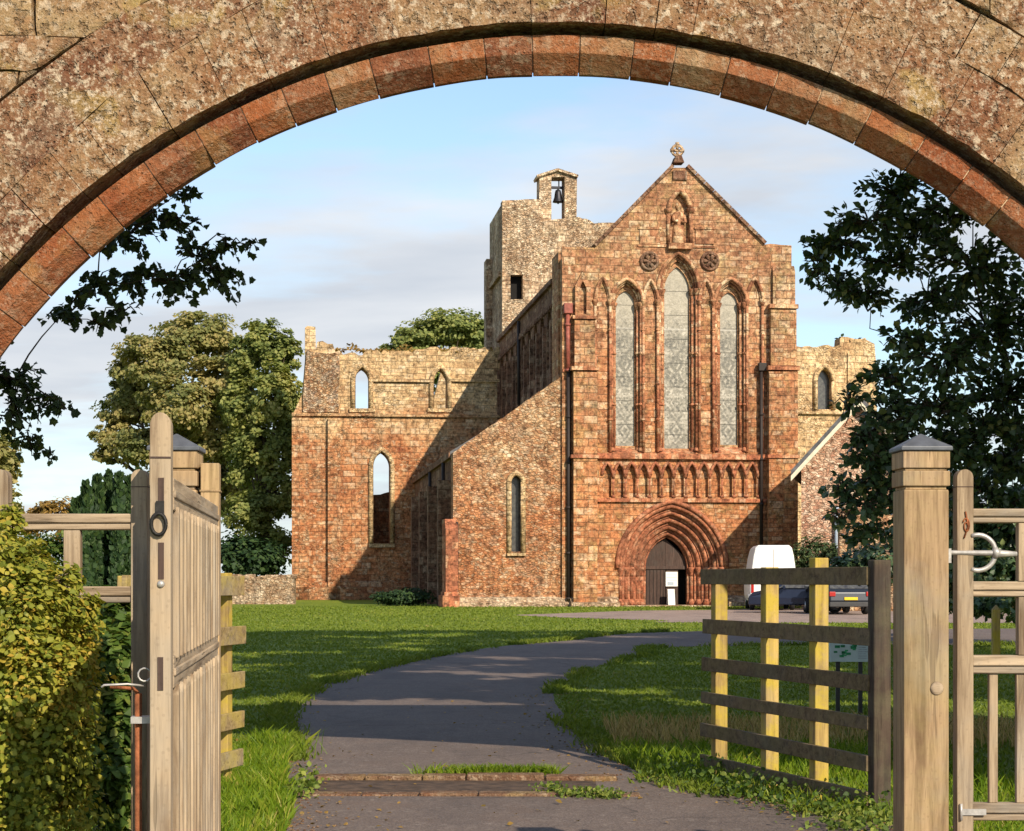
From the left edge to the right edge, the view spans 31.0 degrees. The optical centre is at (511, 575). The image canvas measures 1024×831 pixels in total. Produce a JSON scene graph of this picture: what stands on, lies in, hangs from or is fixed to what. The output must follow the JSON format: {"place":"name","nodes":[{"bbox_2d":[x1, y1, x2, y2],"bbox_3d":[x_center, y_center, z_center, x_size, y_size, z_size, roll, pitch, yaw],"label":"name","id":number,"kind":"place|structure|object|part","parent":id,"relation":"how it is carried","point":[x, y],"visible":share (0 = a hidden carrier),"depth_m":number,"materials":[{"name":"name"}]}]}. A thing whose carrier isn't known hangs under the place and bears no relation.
{"place":"outdoors","nodes":[
{"label":"outdoors","id":0,"kind":"place"},
{"bbox_2d":[61,808,283,830],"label":"hedge foot grass","id":1,"kind":"structure","parent":0,"point":[231,824],"depth_m":9.73,"materials":[{"name":"green plant"}]},
{"bbox_2d":[55,574,296,603],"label":"boundary wall","id":2,"kind":"structure","parent":0,"point":[273,589],"depth_m":97.00,"materials":[{"name":"brown stone"}]},
{"bbox_2d":[0,73,1023,575],"label":"sky","id":3,"kind":"structure","parent":0,"point":[373,216],"materials":[{"name":"blue"}]},
{"bbox_2d":[14,600,1022,830],"bbox_3d":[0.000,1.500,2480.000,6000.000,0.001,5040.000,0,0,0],"label":"ground","id":4,"kind":"structure","parent":0,"point":[322,603],"depth_m":33.41,"materials":[{"name":"green plant"}]},
{"bbox_2d":[0,429,24,511],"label":"sycamore tree","id":5,"kind":"object","parent":4,"relation":"on","point":[9,462],"visible":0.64,"depth_m":119.70,"materials":[{"name":"green plant"}]},
{"bbox_2d":[18,530,63,577],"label":"shrub","id":6,"kind":"object","parent":4,"relation":"on","point":[55,548],"visible":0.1,"depth_m":69.76,"materials":[{"name":"green plant"}]},
{"bbox_2d":[18,496,71,580],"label":"shrub","id":7,"kind":"object","parent":4,"relation":"on","point":[48,507],"visible":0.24,"depth_m":74.62,"materials":[{"name":"brown plant"}]},
{"bbox_2d":[0,502,118,830],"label":"privet hedge","id":8,"kind":"object","parent":4,"relation":"on","point":[48,724],"visible":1,"depth_m":7.09,"materials":[{"name":"green plant"}]},
{"bbox_2d":[67,497,79,603],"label":"yew column","id":9,"kind":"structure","parent":4,"relation":"on","point":[74,502],"depth_m":61.89,"materials":[{"name":"green plant"}]},
{"bbox_2d":[76,478,98,616],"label":"yew column","id":10,"kind":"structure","parent":4,"relation":"on","point":[85,497],"depth_m":61.81,"materials":[{"name":"green plant"}]},
{"bbox_2d":[91,473,108,614],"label":"yew column","id":11,"kind":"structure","parent":4,"relation":"on","point":[102,549],"depth_m":62.33,"materials":[{"name":"green plant"}]},
{"bbox_2d":[75,585,130,830],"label":"shrub","id":12,"kind":"object","parent":4,"relation":"on","point":[114,738],"visible":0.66,"depth_m":9.30,"materials":[{"name":"green plant"}]},
{"bbox_2d":[102,468,112,582],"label":"yew column","id":13,"kind":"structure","parent":4,"relation":"on","point":[107,476],"depth_m":62.85,"materials":[{"name":"green plant"}]},
{"bbox_2d":[106,470,130,585],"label":"yew column","id":14,"kind":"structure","parent":4,"relation":"on","point":[119,553],"depth_m":61.80,"materials":[{"name":"green plant"}]},
{"bbox_2d":[123,474,131,574],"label":"yew column","id":15,"kind":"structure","parent":4,"relation":"on","point":[127,480],"depth_m":62.31,"materials":[{"name":"green plant"}]},
{"bbox_2d":[0,185,266,465],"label":"sycamore tree","id":16,"kind":"object","parent":4,"relation":"on","point":[171,279],"visible":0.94,"depth_m":13.40,"materials":[{"name":"green plant"}]},
{"bbox_2d":[86,310,259,518],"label":"sycamore tree","id":17,"kind":"object","parent":4,"relation":"on","point":[133,398],"visible":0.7,"depth_m":124.88,"materials":[{"name":"green plant"}]},
{"bbox_2d":[147,434,205,494],"bbox_3d":[-1.456,0.592,8.000,0.224,2.416,0.224,0,0,-2],"label":"gate post","id":18,"kind":"object","parent":4,"relation":"on","point":[187,457],"visible":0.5,"depth_m":7.90,"materials":[{"name":"brown wood"}]},
{"bbox_2d":[0,469,149,830],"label":"side gate","id":19,"kind":"structure","parent":18,"relation":"attached to","point":[136,594],"depth_m":8.11,"materials":[{"name":"brown wood"}]},
{"bbox_2d":[101,412,221,830],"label":"slatted gate","id":20,"kind":"structure","parent":18,"relation":"attached to","point":[183,718],"depth_m":5.86,"materials":[{"name":"brown wood"}]},
{"bbox_2d":[117,573,245,779],"bbox_3d":[-2.227,0.840,12.415,0.157,1.720,2.050,0,0,13],"label":"rail fence","id":21,"kind":"object","parent":4,"relation":"on","point":[231,585],"visible":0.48,"depth_m":13.19,"materials":[{"name":"brown wood"}]},
{"bbox_2d":[62,724,305,830],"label":"verge grass","id":22,"kind":"structure","parent":4,"relation":"on","point":[255,782],"depth_m":12.34,"materials":[{"name":"green plant"}]},
{"bbox_2d":[221,526,289,576],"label":"shrub","id":23,"kind":"object","parent":4,"relation":"on","point":[241,555],"visible":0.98,"depth_m":114.19,"materials":[{"name":"green plant"}]},
{"bbox_2d":[212,317,304,575],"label":"sycamore tree","id":24,"kind":"object","parent":4,"relation":"on","point":[258,448],"visible":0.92,"depth_m":121.28,"materials":[{"name":"green plant"}]},
{"bbox_2d":[369,582,436,605],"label":"shrub","id":25,"kind":"object","parent":4,"relation":"on","point":[409,596],"visible":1,"depth_m":91.47,"materials":[{"name":"green plant"}]},
{"bbox_2d":[378,307,483,407],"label":"sycamore tree","id":26,"kind":"object","parent":4,"relation":"on","point":[454,329],"visible":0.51,"depth_m":158.59,"materials":[{"name":"green plant"}]},
{"bbox_2d":[0,0,1023,357],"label":"gatehouse arch","id":27,"kind":"structure","parent":4,"relation":"on","point":[116,116],"depth_m":11.00,"materials":[{"name":"brown stone"}]},
{"bbox_2d":[292,142,876,606],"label":"priory church","id":28,"kind":"structure","parent":4,"relation":"on","point":[632,408],"depth_m":90.37,"materials":[{"name":"stone"}]},
{"bbox_2d":[349,363,374,411],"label":"transept window","id":29,"kind":"structure","parent":28,"relation":"in","point":[353,408],"depth_m":114.71,"materials":[{"name":"beige stone"}]},
{"bbox_2d":[368,447,394,546],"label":"transept window","id":30,"kind":"structure","parent":28,"relation":"in","point":[391,461],"depth_m":114.71,"materials":[{"name":"beige stone"}]},
{"bbox_2d":[335,343,492,353],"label":"wall plants","id":31,"kind":"object","parent":28,"relation":"on","point":[363,349],"depth_m":115.37,"materials":[{"name":"green plant"}]},
{"bbox_2d":[428,364,452,411],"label":"transept window","id":32,"kind":"structure","parent":28,"relation":"in","point":[431,408],"depth_m":115.33,"materials":[{"name":"beige stone"}]},
{"bbox_2d":[506,471,525,555],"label":"aisle window","id":33,"kind":"structure","parent":28,"relation":"in","point":[516,481],"depth_m":89.12,"materials":[{"name":"beige stone"}]},
{"bbox_2d":[609,277,644,452],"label":"lancet window","id":34,"kind":"structure","parent":28,"relation":"in","point":[624,305],"depth_m":90.12,"materials":[{"name":"grey glass"}]},
{"bbox_2d":[666,572,677,585],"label":"notice","id":35,"kind":"object","parent":28,"relation":"attached to","point":[671,578],"visible":1,"depth_m":91.40,"materials":[{"name":"white paper"}]},
{"bbox_2d":[615,501,728,606],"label":"west doorway","id":36,"kind":"structure","parent":28,"relation":"in","point":[672,536],"depth_m":90.63,"materials":[{"name":"stone"}]},
{"bbox_2d":[656,251,700,452],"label":"lancet window","id":37,"kind":"structure","parent":28,"relation":"in","point":[675,292],"depth_m":90.45,"materials":[{"name":"grey glass"}]},
{"bbox_2d":[714,277,748,452],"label":"lancet window","id":38,"kind":"structure","parent":28,"relation":"in","point":[727,307],"depth_m":90.76,"materials":[{"name":"grey glass"}]},
{"bbox_2d":[813,363,835,408],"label":"transept window","id":39,"kind":"structure","parent":28,"relation":"in","point":[820,378],"depth_m":118.48,"materials":[{"name":"beige stone"}]},
{"bbox_2d":[252,625,1015,822],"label":"edge grass","id":40,"kind":"structure","parent":4,"relation":"on","point":[280,715],"depth_m":20.27,"materials":[{"name":"green plant"}]},
{"bbox_2d":[287,628,1015,830],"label":"drive","id":41,"kind":"structure","parent":4,"relation":"on","point":[375,709],"depth_m":16.13,"materials":[{"name":"asphalt"}]},
{"bbox_2d":[237,727,325,753],"bbox_3d":[-1.754,1.373,15.592,1.067,0.253,0.959,0,0,-37],"label":"dry tussock","id":42,"kind":"object","parent":41,"relation":"on","point":[307,741],"visible":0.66,"depth_m":15.56,"materials":[{"name":"green plant"}]},
{"bbox_2d":[281,761,329,798],"bbox_3d":[-1.464,1.423,12.803,0.346,0.214,1.144,0,0,0],"label":"weed clump","id":43,"kind":"object","parent":41,"relation":"on","point":[311,783],"visible":0.8,"depth_m":12.81,"materials":[{"name":"green plant"}]},
{"bbox_2d":[297,772,640,796],"bbox_3d":[-0.309,1.500,13.045,2.380,0.100,1.120,0,0,1],"label":"drain channel","id":44,"kind":"object","parent":41,"relation":"on","point":[480,784],"visible":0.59,"depth_m":13.22,"materials":[{"name":"stone"}]},
{"bbox_2d":[528,780,631,799],"bbox_3d":[0.456,1.463,12.516,0.767,0.122,0.379,0,0,31],"label":"weed clump","id":45,"kind":"object","parent":44,"relation":"on","point":[606,793],"visible":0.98,"depth_m":12.46,"materials":[{"name":"green plant"}]},
{"bbox_2d":[404,761,572,775],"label":"grass strip","id":46,"kind":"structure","parent":41,"relation":"on","point":[527,768],"depth_m":13.63,"materials":[{"name":"green plant"}]},
{"bbox_2d":[235,688,994,830],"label":"fallen leaves","id":47,"kind":"object","parent":41,"relation":"on","point":[511,823],"visible":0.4,"depth_m":13.85,"materials":[{"name":"brown plant"}]},
{"bbox_2d":[259,712,975,830],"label":"gravel","id":48,"kind":"structure","parent":41,"relation":"on","point":[302,814],"depth_m":12.14,"materials":[{"name":"stone"}]},
{"bbox_2d":[635,747,787,795],"bbox_3d":[1.343,1.407,13.143,0.923,0.243,1.566,0,0,-9],"label":"weed clump","id":49,"kind":"object","parent":41,"relation":"on","point":[711,771],"visible":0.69,"depth_m":13.25,"materials":[{"name":"green plant"}]},
{"bbox_2d":[699,767,891,818],"bbox_3d":[1.992,1.420,12.025,1.108,0.228,1.719,0,0,-25],"label":"weed clump","id":50,"kind":"object","parent":41,"relation":"on","point":[774,798],"visible":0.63,"depth_m":12.03,"materials":[{"name":"green plant"}]},
{"bbox_2d":[775,791,892,830],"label":"weed clump","id":51,"kind":"object","parent":41,"relation":"on","point":[850,823],"visible":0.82,"depth_m":10.86,"materials":[{"name":"green plant"}]},
{"bbox_2d":[667,589,674,604],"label":"sandwich board","id":52,"kind":"object","parent":4,"relation":"on","point":[670,596],"visible":0.93,"depth_m":90.74,"materials":[{"name":"white plastic"}]},
{"bbox_2d":[522,608,1012,622],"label":"forecourt","id":53,"kind":"structure","parent":4,"relation":"on","point":[796,615],"depth_m":69.10,"materials":[{"name":"grey asphalt"}]},
{"bbox_2d":[744,545,794,609],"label":"white van","id":54,"kind":"object","parent":53,"relation":"on","point":[778,556],"visible":0.29,"depth_m":79.03,"materials":[{"name":"paint"}]},
{"bbox_2d":[748,585,841,612],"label":"parked car","id":55,"kind":"object","parent":53,"relation":"on","point":[792,594],"visible":0.33,"depth_m":73.78,"materials":[{"name":"blue paint"}]},
{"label":"side window","id":56,"kind":"part","parent":55,"relation":"part of","materials":[{"name":"grey glass"}]},
{"bbox_2d":[803,585,867,613],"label":"parked car","id":57,"kind":"object","parent":53,"relation":"on","point":[845,597],"visible":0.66,"depth_m":70.47,"materials":[{"name":"grey paint"}]},
{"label":"rear window","id":58,"kind":"part","parent":57,"relation":"part of","materials":[{"name":"grey glass"}]},
{"bbox_2d":[837,508,951,610],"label":"garden wall","id":59,"kind":"structure","parent":53,"relation":"on","point":[842,546],"depth_m":77.97,"materials":[{"name":"brown stone"}]},
{"bbox_2d":[700,558,890,809],"bbox_3d":[1.903,0.790,12.813,0.144,1.820,2.726,0,0,-17],"label":"rail fence","id":60,"kind":"object","parent":4,"relation":"on","point":[818,576],"visible":0.88,"depth_m":12.35,"materials":[{"name":"brown wood"}]},
{"bbox_2d":[604,733,1023,830],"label":"fence foot grass","id":61,"kind":"structure","parent":4,"relation":"on","point":[981,785],"depth_m":13.62,"materials":[{"name":"green plant"}]},
{"bbox_2d":[792,533,837,567],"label":"shrub","id":62,"kind":"object","parent":4,"relation":"on","point":[805,553],"visible":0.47,"depth_m":82.68,"materials":[{"name":"green plant"}]},
{"bbox_2d":[791,395,894,607],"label":"stone house","id":63,"kind":"structure","parent":4,"relation":"on","point":[815,465],"depth_m":84.75,"materials":[{"name":"stone"}]},
{"bbox_2d":[829,643,867,713],"bbox_3d":[3.626,1.147,19.816,0.434,0.907,0.069,0,0,4],"label":"information board","id":64,"kind":"object","parent":4,"relation":"on","point":[838,653],"visible":0.7,"depth_m":19.80,"materials":[{"name":"grey plastic"}]},
{"bbox_2d":[828,514,951,614],"bbox_3d":[9.611,-0.096,44.991,3.876,3.599,1.858,0,0,0],"label":"shrub","id":65,"kind":"object","parent":4,"relation":"on","point":[859,558],"visible":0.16,"depth_m":44.73,"materials":[{"name":"green plant"}]},
{"bbox_2d":[798,168,1023,552],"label":"evergreen oak","id":66,"kind":"object","parent":4,"relation":"on","point":[1005,464],"visible":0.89,"depth_m":13.62,"materials":[{"name":"green plant"}]},
{"bbox_2d":[889,434,952,830],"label":"gate post","id":67,"kind":"object","parent":4,"relation":"on","point":[921,474],"visible":1,"depth_m":7.90,"materials":[{"name":"brown wood"}]},
{"bbox_2d":[949,469,1023,830],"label":"side gate","id":68,"kind":"structure","parent":67,"relation":"attached to","point":[967,665],"depth_m":8.07,"materials":[{"name":"brown wood"}]},
{"bbox_2d":[949,467,1023,625],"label":"shrub","id":69,"kind":"object","parent":4,"relation":"on","point":[1002,569],"visible":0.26,"depth_m":39.28,"materials":[{"name":"green plant"}]},
{"bbox_2d":[991,605,999,654],"bbox_3d":[7.875,0.985,30.000,0.120,1.030,0.100,0,0,0],"label":"marker stake","id":70,"kind":"object","parent":4,"relation":"on","point":[995,629],"visible":0.78,"depth_m":29.95,"materials":[{"name":"green wood"}]},
{"bbox_2d":[601,708,1014,747],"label":"seeding grass","id":71,"kind":"structure","parent":0,"point":[835,733],"depth_m":17.20,"materials":[{"name":"green plant"}]}
]}

